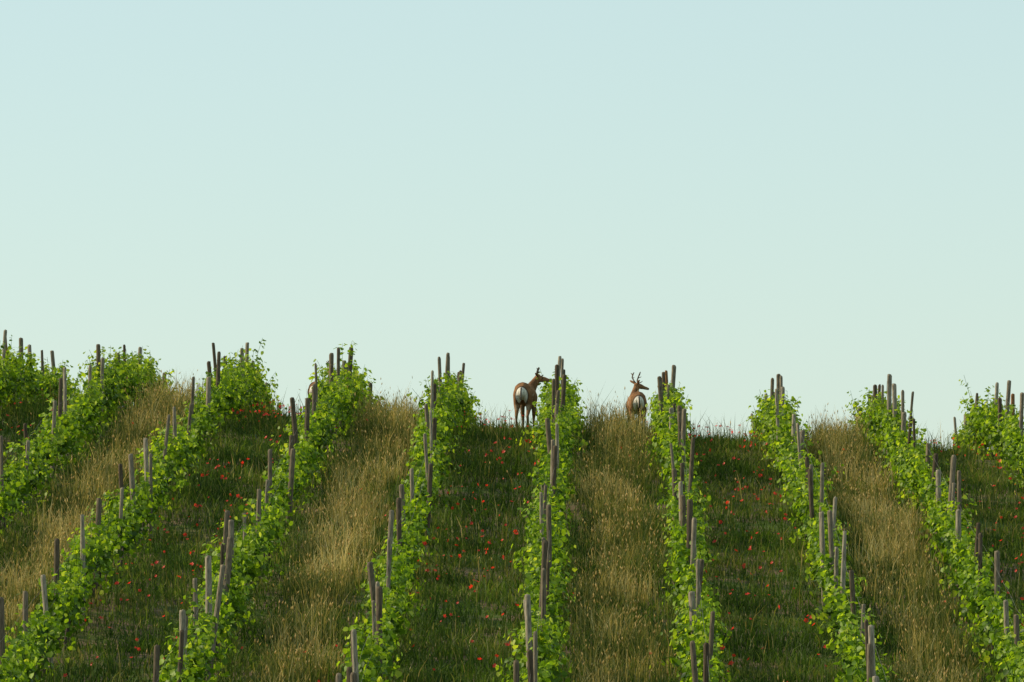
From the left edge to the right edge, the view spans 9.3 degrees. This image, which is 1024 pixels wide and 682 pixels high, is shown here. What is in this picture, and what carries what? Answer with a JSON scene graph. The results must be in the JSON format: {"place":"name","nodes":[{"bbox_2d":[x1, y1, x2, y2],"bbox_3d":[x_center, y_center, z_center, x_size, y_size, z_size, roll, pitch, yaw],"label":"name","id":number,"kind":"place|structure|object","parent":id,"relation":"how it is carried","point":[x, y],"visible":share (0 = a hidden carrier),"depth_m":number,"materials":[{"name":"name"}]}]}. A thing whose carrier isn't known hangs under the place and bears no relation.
{"place":"outdoors","nodes":[
{"label":"outdoors","id":0,"kind":"place"},
{"bbox_2d":[0,382,1023,681],"bbox_3d":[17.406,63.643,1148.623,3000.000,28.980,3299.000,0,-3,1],"label":"ground","id":1,"kind":"structure","parent":0,"point":[364,597],"depth_m":112.84,"materials":[{"name":"green plant"}]},
{"bbox_2d":[0,329,84,422],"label":"vine row","id":2,"kind":"object","parent":1,"relation":"on","point":[13,369],"visible":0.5,"depth_m":145.92,"materials":[{"name":"green plant"}]},
{"bbox_2d":[0,344,180,533],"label":"vine row","id":3,"kind":"object","parent":1,"relation":"on","point":[104,385],"visible":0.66,"depth_m":129.97,"materials":[{"name":"green plant"}]},
{"bbox_2d":[0,339,288,681],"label":"vine row","id":4,"kind":"object","parent":1,"relation":"on","point":[229,386],"visible":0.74,"depth_m":111.44,"materials":[{"name":"green plant"}]},
{"bbox_2d":[151,343,390,681],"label":"vine row","id":5,"kind":"object","parent":1,"relation":"on","point":[232,572],"visible":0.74,"depth_m":108.56,"materials":[{"name":"green plant"}]},
{"bbox_2d":[307,361,328,401],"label":"deer","id":6,"kind":"object","parent":1,"relation":"on","point":[309,389],"visible":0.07,"depth_m":149.54},
{"bbox_2d":[333,353,485,681],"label":"vine row","id":7,"kind":"object","parent":1,"relation":"on","point":[371,659],"visible":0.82,"depth_m":109.54,"materials":[{"name":"green plant"}]},
{"bbox_2d":[0,365,1023,681],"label":"dry tall grass","id":8,"kind":"structure","parent":1,"relation":"on","point":[868,541],"depth_m":116.17,"materials":[{"name":"beige plant"}]},
{"bbox_2d":[0,381,1023,681],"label":"poppies","id":9,"kind":"object","parent":1,"relation":"on","point":[482,423],"visible":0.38,"depth_m":118.11,"materials":[{"name":"red plant"}]},
{"bbox_2d":[513,367,549,429],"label":"deer","id":10,"kind":"object","parent":1,"relation":"on","point":[524,394],"visible":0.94,"depth_m":143.62},
{"bbox_2d":[492,356,593,681],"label":"vine row","id":11,"kind":"object","parent":1,"relation":"on","point":[558,419],"visible":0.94,"depth_m":109.80,"materials":[{"name":"green plant"}]},
{"bbox_2d":[626,372,648,428],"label":"deer","id":12,"kind":"object","parent":1,"relation":"on","point":[635,395],"visible":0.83,"depth_m":145.59},
{"bbox_2d":[642,365,737,681],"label":"vine row","id":13,"kind":"object","parent":1,"relation":"on","point":[698,655],"visible":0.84,"depth_m":109.77,"materials":[{"name":"green plant"}]},
{"bbox_2d":[747,374,902,681],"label":"vine row","id":14,"kind":"object","parent":1,"relation":"on","point":[854,642],"visible":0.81,"depth_m":113.27,"materials":[{"name":"green plant"}]},
{"bbox_2d":[845,374,1023,681],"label":"vine row","id":15,"kind":"object","parent":1,"relation":"on","point":[920,474],"visible":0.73,"depth_m":116.05,"materials":[{"name":"green plant"}]},
{"bbox_2d":[950,377,1023,500],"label":"vine row","id":16,"kind":"object","parent":1,"relation":"on","point":[996,428],"visible":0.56,"depth_m":142.30,"materials":[{"name":"green plant"}]},
{"bbox_2d":[0,0,1023,448],"label":"sky","id":17,"kind":"structure","parent":0,"point":[826,197],"materials":[{"name":"blue"}]}
]}

